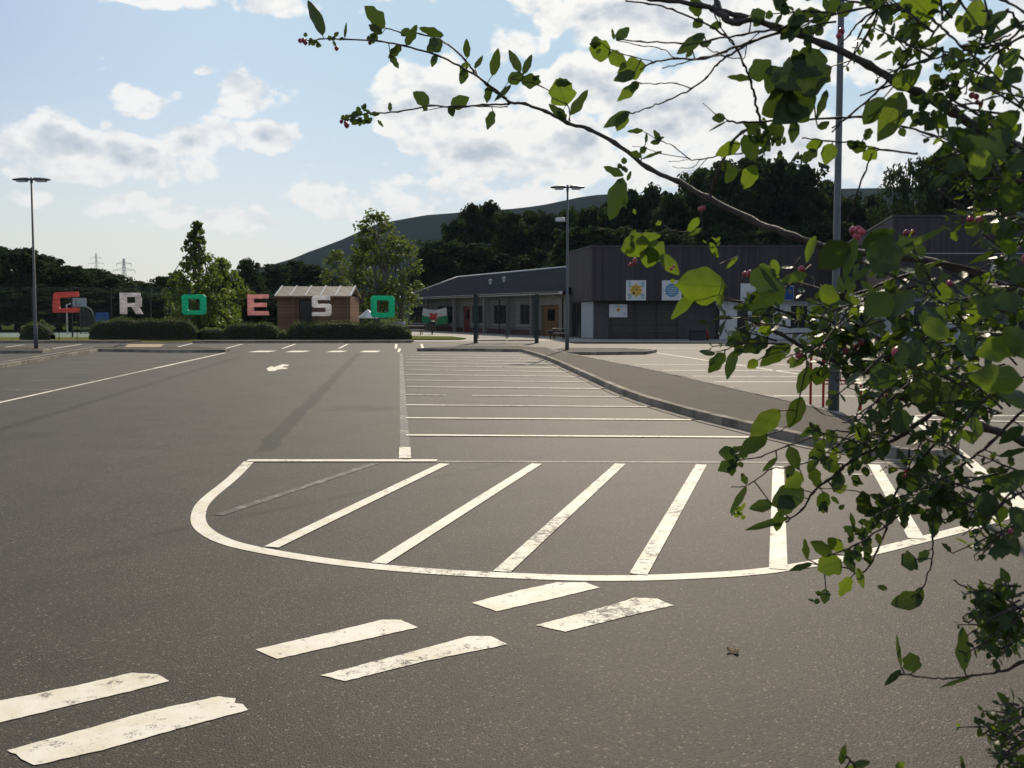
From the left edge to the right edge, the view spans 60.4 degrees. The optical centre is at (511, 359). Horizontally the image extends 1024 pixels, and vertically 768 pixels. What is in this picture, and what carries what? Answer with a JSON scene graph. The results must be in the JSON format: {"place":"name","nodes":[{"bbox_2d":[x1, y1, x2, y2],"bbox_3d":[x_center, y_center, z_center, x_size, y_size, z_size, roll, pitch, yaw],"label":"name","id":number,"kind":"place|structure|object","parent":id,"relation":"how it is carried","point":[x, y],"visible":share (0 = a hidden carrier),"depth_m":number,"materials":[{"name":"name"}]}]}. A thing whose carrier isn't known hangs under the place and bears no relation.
{"place":"outdoors","nodes":[
{"label":"outdoors","id":0,"kind":"place"},
{"bbox_2d":[0,337,221,341],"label":"verge","id":1,"kind":"structure","parent":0,"point":[62,338],"depth_m":60.04,"materials":[{"name":"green plant"}]},
{"bbox_2d":[19,321,55,339],"bbox_3d":[-31.713,-1.888,58.716,2.242,1.321,1.800,0,3,0],"label":"bush","id":2,"kind":"object","parent":1,"relation":"on","point":[45,332],"visible":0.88,"depth_m":58.18,"materials":[{"name":"green plant"}]},
{"bbox_2d":[52,292,79,339],"bbox_3d":[-29.730,-2.893,58.666,1.736,3.237,0.275,0,3,0],"label":"letter sign","id":3,"kind":"object","parent":1,"relation":"on","point":[56,307],"visible":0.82,"depth_m":58.50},
{"bbox_2d":[0,288,191,336],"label":"fence","id":4,"kind":"object","parent":1,"relation":"on","point":[111,298],"visible":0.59,"depth_m":65.82,"materials":[{"name":"metal"}]},
{"bbox_2d":[119,293,142,320],"bbox_3d":[-25.368,-2.854,58.668,1.480,3.160,0.275,0,3,0],"label":"letter sign","id":5,"kind":"object","parent":1,"relation":"on","point":[136,306],"visible":0.87,"depth_m":58.49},
{"bbox_2d":[88,315,199,339],"bbox_3d":[-24.671,-2.080,59.083,7.362,1.750,1.894,0,3,0],"label":"hedge","id":6,"kind":"object","parent":1,"relation":"on","point":[174,328],"visible":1,"depth_m":58.42,"materials":[{"name":"green plant"}]},
{"bbox_2d":[181,294,206,330],"bbox_3d":[-21.196,-2.798,58.671,1.587,3.047,0.275,0,3,0],"label":"letter sign","id":7,"kind":"object","parent":1,"relation":"on","point":[185,298],"visible":0.91,"depth_m":58.50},
{"bbox_2d":[197,327,223,338],"bbox_3d":[-20.445,-1.786,59.826,1.938,0.928,1.389,0,3,0],"label":"bush","id":8,"kind":"object","parent":1,"relation":"on","point":[213,333],"visible":0.83,"depth_m":59.37,"materials":[{"name":"green plant"}]},
{"bbox_2d":[220,321,281,339],"bbox_3d":[-17.367,-1.923,58.730,4.074,1.320,1.841,0,3,0],"label":"hedge","id":9,"kind":"object","parent":1,"relation":"on","point":[248,331],"visible":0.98,"depth_m":58.09,"materials":[{"name":"green plant"}]},
{"bbox_2d":[247,294,268,324],"bbox_3d":[-16.923,-2.798,58.671,1.384,3.047,0.275,0,3,0],"label":"letter sign","id":10,"kind":"object","parent":1,"relation":"on","point":[251,304],"visible":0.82,"depth_m":58.49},
{"bbox_2d":[274,285,360,331],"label":"shed","id":11,"kind":"structure","parent":1,"relation":"on","point":[294,303],"depth_m":62.94,"materials":[{"name":"wood"}]},
{"bbox_2d":[298,300,312,323],"bbox_3d":[-14.766,-3.370,62.925,1.059,1.745,0.150,0,3,0],"label":"window","id":12,"kind":"structure","parent":11,"relation":"in","point":[305,309],"depth_m":62.97,"materials":[{"name":"glass"}]},
{"bbox_2d":[312,296,330,321],"bbox_3d":[-12.693,-2.756,58.674,1.265,2.962,0.275,0,3,0],"label":"letter sign","id":13,"kind":"object","parent":1,"relation":"on","point":[315,304],"visible":0.84,"depth_m":58.50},
{"bbox_2d":[284,319,411,339],"bbox_3d":[-10.487,-1.842,56.446,8.154,1.484,1.885,0,3,0],"label":"hedge","id":14,"kind":"object","parent":1,"relation":"on","point":[332,330],"visible":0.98,"depth_m":55.83,"materials":[{"name":"green plant"}]},
{"bbox_2d":[371,296,394,321],"bbox_3d":[-8.619,-2.756,58.674,1.573,2.962,0.275,0,3,0],"label":"letter sign","id":15,"kind":"object","parent":1,"relation":"on","point":[375,313],"visible":0.9,"depth_m":58.51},
{"bbox_2d":[0,319,407,331],"bbox_3d":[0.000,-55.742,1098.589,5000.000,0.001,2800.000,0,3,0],"label":"ground","id":16,"kind":"structure","parent":0,"point":[87,328],"depth_m":112.43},
{"bbox_2d":[0,284,54,329],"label":"tree","id":17,"kind":"object","parent":16,"relation":"on","point":[15,287],"visible":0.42,"depth_m":86.05,"materials":[{"name":"green plant"}]},
{"bbox_2d":[0,247,76,325],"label":"tree","id":18,"kind":"object","parent":16,"relation":"on","point":[21,258],"visible":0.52,"depth_m":89.68,"materials":[{"name":"green plant"}]},
{"bbox_2d":[2,286,106,329],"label":"tree","id":19,"kind":"object","parent":16,"relation":"on","point":[46,294],"visible":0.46,"depth_m":85.99,"materials":[{"name":"green plant"}]},
{"bbox_2d":[37,263,101,329],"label":"tree","id":20,"kind":"object","parent":16,"relation":"on","point":[68,275],"visible":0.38,"depth_m":90.45,"materials":[{"name":"green plant"}]},
{"bbox_2d":[37,288,138,329],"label":"tree","id":21,"kind":"object","parent":16,"relation":"on","point":[93,291],"visible":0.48,"depth_m":86.07,"materials":[{"name":"green plant"}]},
{"bbox_2d":[80,274,142,302],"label":"tree","id":22,"kind":"object","parent":16,"relation":"on","point":[114,281],"visible":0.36,"depth_m":91.62,"materials":[{"name":"green plant"}]},
{"bbox_2d":[81,288,158,325],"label":"tree","id":23,"kind":"object","parent":16,"relation":"on","point":[126,291],"visible":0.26,"depth_m":87.77,"materials":[{"name":"green plant"}]},
{"bbox_2d":[112,294,170,319],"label":"tree","id":24,"kind":"object","parent":16,"relation":"on","point":[147,301],"visible":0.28,"depth_m":86.77,"materials":[{"name":"green plant"}]},
{"bbox_2d":[147,276,174,294],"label":"tree","id":25,"kind":"object","parent":16,"relation":"on","point":[158,282],"visible":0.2,"depth_m":108.81,"materials":[{"name":"green plant"}]},
{"bbox_2d":[161,271,195,319],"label":"broad tree","id":26,"kind":"object","parent":16,"relation":"on","point":[171,282],"visible":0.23,"depth_m":79.32,"materials":[{"name":"green plant"}]},
{"bbox_2d":[163,220,241,330],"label":"spire tree","id":27,"kind":"object","parent":16,"relation":"on","point":[199,257],"visible":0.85,"depth_m":75.17,"materials":[{"name":"green plant"}]},
{"bbox_2d":[192,256,254,328],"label":"broad tree","id":28,"kind":"object","parent":16,"relation":"on","point":[224,265],"visible":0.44,"depth_m":79.78,"materials":[{"name":"green plant"}]},
{"bbox_2d":[209,280,267,328],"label":"tree","id":29,"kind":"object","parent":16,"relation":"on","point":[233,286],"visible":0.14,"depth_m":88.77,"materials":[{"name":"green plant"}]},
{"bbox_2d":[225,257,273,323],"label":"tree","id":30,"kind":"object","parent":16,"relation":"on","point":[247,268],"visible":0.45,"depth_m":98.86,"materials":[{"name":"green plant"}]},
{"bbox_2d":[230,293,276,324],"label":"tree","id":31,"kind":"object","parent":16,"relation":"on","point":[270,300],"visible":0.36,"depth_m":88.42,"materials":[{"name":"green plant"}]},
{"bbox_2d":[260,264,293,291],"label":"tree","id":32,"kind":"object","parent":16,"relation":"on","point":[278,272],"visible":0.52,"depth_m":118.06,"materials":[{"name":"green plant"}]},
{"bbox_2d":[279,259,315,285],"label":"tree","id":33,"kind":"object","parent":16,"relation":"on","point":[296,266],"visible":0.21,"depth_m":122.36,"materials":[{"name":"green plant"}]},
{"bbox_2d":[288,263,328,285],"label":"tree","id":34,"kind":"object","parent":16,"relation":"on","point":[311,271],"visible":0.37,"depth_m":120.53,"materials":[{"name":"green plant"}]},
{"bbox_2d":[319,249,352,285],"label":"birch tree","id":35,"kind":"object","parent":16,"relation":"on","point":[338,257],"visible":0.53,"depth_m":83.38,"materials":[{"name":"green plant"}]},
{"bbox_2d":[345,251,380,322],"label":"birch tree","id":36,"kind":"object","parent":16,"relation":"on","point":[370,276],"visible":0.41,"depth_m":81.49,"materials":[{"name":"green plant"}]},
{"bbox_2d":[342,208,410,322],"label":"birch tree","id":37,"kind":"object","parent":16,"relation":"on","point":[370,244],"visible":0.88,"depth_m":79.23,"materials":[{"name":"green plant"}]},
{"bbox_2d":[425,242,483,284],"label":"tree","id":38,"kind":"object","parent":16,"relation":"on","point":[459,248],"visible":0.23,"depth_m":108.65,"materials":[{"name":"green plant"}]},
{"bbox_2d":[440,218,478,274],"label":"tree","id":39,"kind":"object","parent":16,"relation":"on","point":[455,229],"visible":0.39,"depth_m":116.26,"materials":[{"name":"green plant"}]},
{"bbox_2d":[443,202,491,255],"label":"tree","id":40,"kind":"object","parent":16,"relation":"on","point":[471,215],"visible":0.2,"depth_m":120.09,"materials":[{"name":"green plant"}]},
{"bbox_2d":[472,199,509,253],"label":"tree","id":41,"kind":"object","parent":16,"relation":"on","point":[490,208],"visible":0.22,"depth_m":123.33,"materials":[{"name":"green plant"}]},
{"bbox_2d":[489,209,538,257],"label":"tree","id":42,"kind":"object","parent":16,"relation":"on","point":[512,233],"visible":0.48,"depth_m":114.04,"materials":[{"name":"green plant"}]},
{"bbox_2d":[515,209,548,255],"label":"tree","id":43,"kind":"object","parent":16,"relation":"on","point":[531,220],"visible":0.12,"depth_m":118.92,"materials":[{"name":"green plant"}]},
{"bbox_2d":[527,212,564,253],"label":"tree","id":44,"kind":"object","parent":16,"relation":"on","point":[547,225],"visible":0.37,"depth_m":114.81,"materials":[{"name":"green plant"}]},
{"bbox_2d":[534,225,603,268],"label":"tree","id":45,"kind":"object","parent":16,"relation":"on","point":[577,234],"visible":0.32,"depth_m":92.36,"materials":[{"name":"green plant"}]},
{"bbox_2d":[591,201,627,230],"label":"tree","id":46,"kind":"object","parent":16,"relation":"on","point":[607,221],"visible":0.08,"depth_m":108.04,"materials":[{"name":"green plant"}]},
{"bbox_2d":[607,188,648,231],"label":"tree","id":47,"kind":"object","parent":16,"relation":"on","point":[624,213],"visible":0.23,"depth_m":108.23,"materials":[{"name":"green plant"}]},
{"bbox_2d":[628,181,668,232],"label":"tree","id":48,"kind":"object","parent":16,"relation":"on","point":[650,198],"visible":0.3,"depth_m":108.06,"materials":[{"name":"green plant"}]},
{"bbox_2d":[649,188,702,236],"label":"tree","id":49,"kind":"object","parent":16,"relation":"on","point":[678,212],"visible":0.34,"depth_m":101.05,"materials":[{"name":"green plant"}]},
{"bbox_2d":[673,167,733,233],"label":"tree","id":50,"kind":"object","parent":16,"relation":"on","point":[694,181],"visible":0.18,"depth_m":105.58,"materials":[{"name":"green plant"}]},
{"bbox_2d":[696,158,769,232],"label":"tree","id":51,"kind":"object","parent":16,"relation":"on","point":[739,195],"visible":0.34,"depth_m":101.59,"materials":[{"name":"green plant"}]},
{"bbox_2d":[720,153,793,228],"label":"tree","id":52,"kind":"object","parent":16,"relation":"on","point":[741,162],"visible":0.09,"depth_m":107.80,"materials":[{"name":"green plant"}]},
{"bbox_2d":[735,151,825,230],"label":"tree","id":53,"kind":"object","parent":16,"relation":"on","point":[771,183],"visible":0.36,"depth_m":103.58,"materials":[{"name":"green plant"}]},
{"bbox_2d":[771,162,833,225],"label":"tree","id":54,"kind":"object","parent":16,"relation":"on","point":[801,187],"visible":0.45,"depth_m":101.09,"materials":[{"name":"green plant"}]},
{"bbox_2d":[796,221,832,244],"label":"tree","id":55,"kind":"object","parent":16,"relation":"on","point":[820,232],"visible":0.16,"depth_m":92.25,"materials":[{"name":"green plant"}]},
{"bbox_2d":[816,179,844,221],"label":"tree","id":56,"kind":"object","parent":16,"relation":"on","point":[830,209],"visible":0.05,"depth_m":108.92,"materials":[{"name":"green plant"}]},
{"bbox_2d":[821,219,853,242],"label":"tree","id":57,"kind":"object","parent":16,"relation":"on","point":[845,235],"visible":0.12,"depth_m":93.19,"materials":[{"name":"green plant"}]},
{"bbox_2d":[830,194,869,230],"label":"tree","id":58,"kind":"object","parent":16,"relation":"on","point":[846,204],"visible":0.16,"depth_m":103.94,"materials":[{"name":"green plant"}]},
{"bbox_2d":[852,191,891,227],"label":"tree","id":59,"kind":"object","parent":16,"relation":"on","point":[870,200],"visible":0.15,"depth_m":103.36,"materials":[{"name":"green plant"}]},
{"bbox_2d":[891,152,972,214],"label":"tree","id":60,"kind":"object","parent":16,"relation":"on","point":[947,185],"visible":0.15,"depth_m":85.05,"materials":[{"name":"green plant"}]},
{"bbox_2d":[926,157,1002,214],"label":"tree","id":61,"kind":"object","parent":16,"relation":"on","point":[946,204],"visible":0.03,"depth_m":86.34,"materials":[{"name":"green plant"}]},
{"bbox_2d":[0,340,413,342],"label":"pavement","id":62,"kind":"structure","parent":0,"point":[217,341],"depth_m":53.04,"materials":[{"name":"concrete"}]},
{"bbox_2d":[0,341,1023,767],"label":"car park","id":63,"kind":"structure","parent":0,"point":[114,561],"depth_m":5.97,"materials":[{"name":"asphalt"}]},
{"bbox_2d":[0,347,50,352],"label":"corner island","id":64,"kind":"structure","parent":63,"relation":"on","point":[20,350],"depth_m":40.16,"materials":[{"name":"concrete"}]},
{"bbox_2d":[12,177,50,348],"bbox_3d":[-22.683,-4.486,41.694,1.800,8.195,0.351,0,3,0],"label":"lamp post","id":65,"kind":"object","parent":64,"relation":"on","point":[31,180],"visible":0.85,"depth_m":41.62,"materials":[{"name":"metal"}]},
{"bbox_2d":[0,347,229,368],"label":"bay island","id":66,"kind":"structure","parent":63,"relation":"on","point":[16,362],"depth_m":40.22,"materials":[{"name":"concrete"}]},
{"bbox_2d":[0,582,672,764],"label":"give way dash marking","id":67,"kind":"object","parent":63,"relation":"on","point":[123,731],"visible":1,"depth_m":4.30,"materials":[{"name":"paint"}]},
{"bbox_2d":[473,294,538,342],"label":"gate","id":68,"kind":"structure","parent":63,"relation":"on","point":[478,333],"depth_m":52.89,"materials":[{"name":"metal"}]},
{"bbox_2d":[0,343,1023,507],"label":"parking bay marking","id":69,"kind":"object","parent":63,"relation":"on","point":[1018,501],"visible":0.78,"depth_m":12.97,"materials":[{"name":"paint"}]},
{"bbox_2d":[51,354,1023,474],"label":"worn bay marking","id":70,"kind":"object","parent":63,"relation":"on","point":[555,381],"visible":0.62,"depth_m":23.37,"materials":[{"name":"paint"}]},
{"bbox_2d":[214,353,953,514],"bbox_3d":[0.220,0.543,23.961,8.174,0.001,31.823,0,3,-4],"label":"worn line marking","id":71,"kind":"object","parent":63,"relation":"on","point":[404,437],"visible":0.85,"depth_m":10.66,"materials":[{"name":"paint"}]},
{"bbox_2d":[493,463,705,574],"bbox_3d":[1.082,1.361,8.270,1.054,0.001,4.825,1,3,17],"label":"scuffed hatch marking","id":72,"kind":"object","parent":63,"relation":"on","point":[645,561],"visible":1,"depth_m":7.43,"materials":[{"name":"paint"}]},
{"bbox_2d":[191,447,1008,580],"bbox_3d":[0.655,1.332,8.833,7.816,0.008,5.860,0,3,0],"label":"hatched zone marking","id":73,"kind":"object","parent":63,"relation":"on","point":[777,554],"visible":0.89,"depth_m":7.03,"materials":[{"name":"paint"}]},
{"bbox_2d":[549,348,656,354],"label":"lamp island","id":74,"kind":"structure","parent":63,"relation":"on","point":[605,351],"depth_m":38.63,"materials":[{"name":"concrete"}]},
{"bbox_2d":[550,185,584,349],"bbox_3d":[2.527,-4.116,40.160,1.560,7.617,0.351,0,3,0],"label":"lamp post","id":75,"kind":"object","parent":74,"relation":"on","point":[567,187],"visible":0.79,"depth_m":40.08,"materials":[{"name":"metal"}]},
{"bbox_2d":[298,0,1023,767],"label":"shrub","id":76,"kind":"object","parent":63,"relation":"on","point":[986,148],"visible":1,"depth_m":0.92,"materials":[{"name":"green plant"}]},
{"bbox_2d":[417,346,963,462],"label":"traffic island","id":77,"kind":"structure","parent":63,"relation":"on","point":[720,406],"depth_m":17.25,"materials":[{"name":"concrete"}]},
{"bbox_2d":[828,0,844,410],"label":"lamp post","id":78,"kind":"object","parent":77,"relation":"on","point":[833,384],"visible":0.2,"depth_m":14.84,"materials":[{"name":"metal"}]},
{"bbox_2d":[809,338,886,414],"bbox_3d":[6.207,0.286,15.851,1.521,1.369,0.541,0,3,-8],"label":"railing","id":79,"kind":"object","parent":63,"relation":"on","point":[823,392],"visible":0.19,"depth_m":15.61,"materials":[{"name":"red metal"}]},
{"bbox_2d":[0,0,1023,286],"label":"sky","id":80,"kind":"structure","parent":0,"point":[146,120],"materials":[{"name":"blue"}]},
{"bbox_2d":[190,188,917,318],"bbox_3d":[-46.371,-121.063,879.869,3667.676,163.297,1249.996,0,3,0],"label":"hill","id":81,"kind":"structure","parent":0,"point":[425,227],"depth_m":865.81,"materials":[{"name":"plant"}]},
{"bbox_2d":[411,330,857,343],"bbox_3d":[9.569,-2.207,76.395,86.169,0.001,52.498,2,4,33],"label":"school apron","id":82,"kind":"object","parent":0,"point":[468,336],"visible":0.29,"depth_m":59.98,"materials":[{"name":"concrete"}]},
{"bbox_2d":[370,235,427,323],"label":"birch tree","id":83,"kind":"object","parent":82,"relation":"on","point":[409,292],"visible":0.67,"depth_m":81.24,"materials":[{"name":"green plant"}]},
{"bbox_2d":[395,239,460,302],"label":"tree","id":84,"kind":"object","parent":82,"relation":"on","point":[429,256],"visible":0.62,"depth_m":107.19,"materials":[{"name":"green plant"}]},
{"bbox_2d":[422,308,447,330],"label":"flag","id":85,"kind":"object","parent":82,"relation":"on","point":[439,316],"visible":0.91,"depth_m":86.83,"materials":[{"name":"fabric"}]},
{"bbox_2d":[449,242,514,276],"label":"tree","id":86,"kind":"object","parent":82,"relation":"on","point":[480,252],"visible":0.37,"depth_m":106.78,"materials":[{"name":"green plant"}]},
{"bbox_2d":[400,266,571,336],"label":"school wing","id":87,"kind":"structure","parent":82,"relation":"on","point":[453,296],"depth_m":77.47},
{"bbox_2d":[492,305,505,324],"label":"window","id":88,"kind":"structure","parent":87,"relation":"in","point":[496,307],"depth_m":76.45,"materials":[{"name":"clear glass"}]},
{"bbox_2d":[543,305,558,336],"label":"door","id":89,"kind":"structure","parent":87,"relation":"in","point":[550,312],"depth_m":68.53,"materials":[{"name":"brown wood"}]},
{"bbox_2d":[484,252,519,272],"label":"tree","id":90,"kind":"object","parent":82,"relation":"on","point":[500,255],"visible":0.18,"depth_m":107.51,"materials":[{"name":"green plant"}]},
{"bbox_2d":[495,254,542,271],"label":"tree","id":91,"kind":"object","parent":82,"relation":"on","point":[525,261],"visible":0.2,"depth_m":106.56,"materials":[{"name":"green plant"}]},
{"bbox_2d":[559,206,606,260],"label":"tree","id":92,"kind":"object","parent":82,"relation":"on","point":[590,216],"visible":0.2,"depth_m":102.37,"materials":[{"name":"green plant"}]},
{"bbox_2d":[576,227,622,248],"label":"tree","id":93,"kind":"object","parent":82,"relation":"on","point":[601,235],"visible":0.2,"depth_m":91.48,"materials":[{"name":"green plant"}]},
{"bbox_2d":[606,225,640,244],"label":"tree","id":94,"kind":"object","parent":82,"relation":"on","point":[620,234],"visible":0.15,"depth_m":91.46,"materials":[{"name":"green plant"}]},
{"bbox_2d":[658,232,696,244],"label":"tree","id":95,"kind":"object","parent":82,"relation":"on","point":[676,239],"visible":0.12,"depth_m":91.63,"materials":[{"name":"green plant"}]},
{"bbox_2d":[568,245,865,338],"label":"timber hall","id":96,"kind":"structure","parent":82,"relation":"on","point":[599,275],"depth_m":59.87,"materials":[{"name":"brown wood"}]},
{"bbox_2d":[572,303,580,336],"bbox_3d":[4.732,-2.922,64.807,0.030,2.453,2.177,-1,3,-13],"label":"door","id":97,"kind":"structure","parent":96,"relation":"in","point":[576,307],"depth_m":64.68,"materials":[{"name":"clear glass"}]},
{"bbox_2d":[596,302,608,338],"bbox_3d":[6.260,-2.686,60.813,0.927,2.550,0.050,0,3,0],"label":"door","id":98,"kind":"structure","parent":96,"relation":"in","point":[602,308],"depth_m":60.79,"materials":[{"name":"metal"}]},
{"bbox_2d":[609,304,626,316],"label":"picture sign","id":99,"kind":"object","parent":96,"relation":"attached to","point":[617,310],"visible":1,"depth_m":60.60,"materials":[{"name":"white paint"}]},
{"bbox_2d":[626,280,645,299],"bbox_3d":[8.438,-4.687,59.794,1.355,1.362,0.075,0,3,0],"label":"picture sign","id":100,"kind":"object","parent":96,"relation":"attached to","point":[635,289],"visible":1,"depth_m":59.77,"materials":[{"name":"white paint"}]},
{"bbox_2d":[662,280,681,299],"bbox_3d":[10.878,-4.688,59.800,1.352,1.362,0.063,0,3,0],"label":"picture sign","id":101,"kind":"object","parent":96,"relation":"attached to","point":[670,291],"visible":0.83,"depth_m":59.78,"materials":[{"name":"white paint"}]},
{"bbox_2d":[702,222,742,244],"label":"tree","id":102,"kind":"object","parent":82,"relation":"on","point":[715,231],"visible":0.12,"depth_m":94.92,"materials":[{"name":"green plant"}]},
{"bbox_2d":[719,230,770,315],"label":"tree","id":103,"kind":"object","parent":82,"relation":"on","point":[744,238],"visible":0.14,"depth_m":92.42,"materials":[{"name":"green plant"}]},
{"bbox_2d":[747,224,800,244],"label":"tree","id":104,"kind":"object","parent":82,"relation":"on","point":[772,237],"visible":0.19,"depth_m":91.91,"materials":[{"name":"green plant"}]},
{"bbox_2d":[866,163,914,226],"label":"feathery tree","id":105,"kind":"object","parent":82,"relation":"on","point":[889,178],"visible":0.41,"depth_m":82.90,"materials":[{"name":"green plant"}]},
{"bbox_2d":[887,156,940,216],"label":"feathery tree","id":106,"kind":"object","parent":82,"relation":"on","point":[919,174],"visible":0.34,"depth_m":82.83,"materials":[{"name":"green plant"}]},
{"bbox_2d":[848,215,1023,345],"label":"lettered hall","id":107,"kind":"structure","parent":82,"relation":"on","point":[943,245],"depth_m":47.76,"materials":[{"name":"brown wood"}]},
{"bbox_2d":[911,301,944,340],"bbox_3d":[22.951,-2.092,48.510,1.770,2.200,0.095,0,3,0],"label":"window","id":108,"kind":"structure","parent":107,"relation":"in","point":[916,311],"depth_m":48.48,"materials":[{"name":"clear glass"}]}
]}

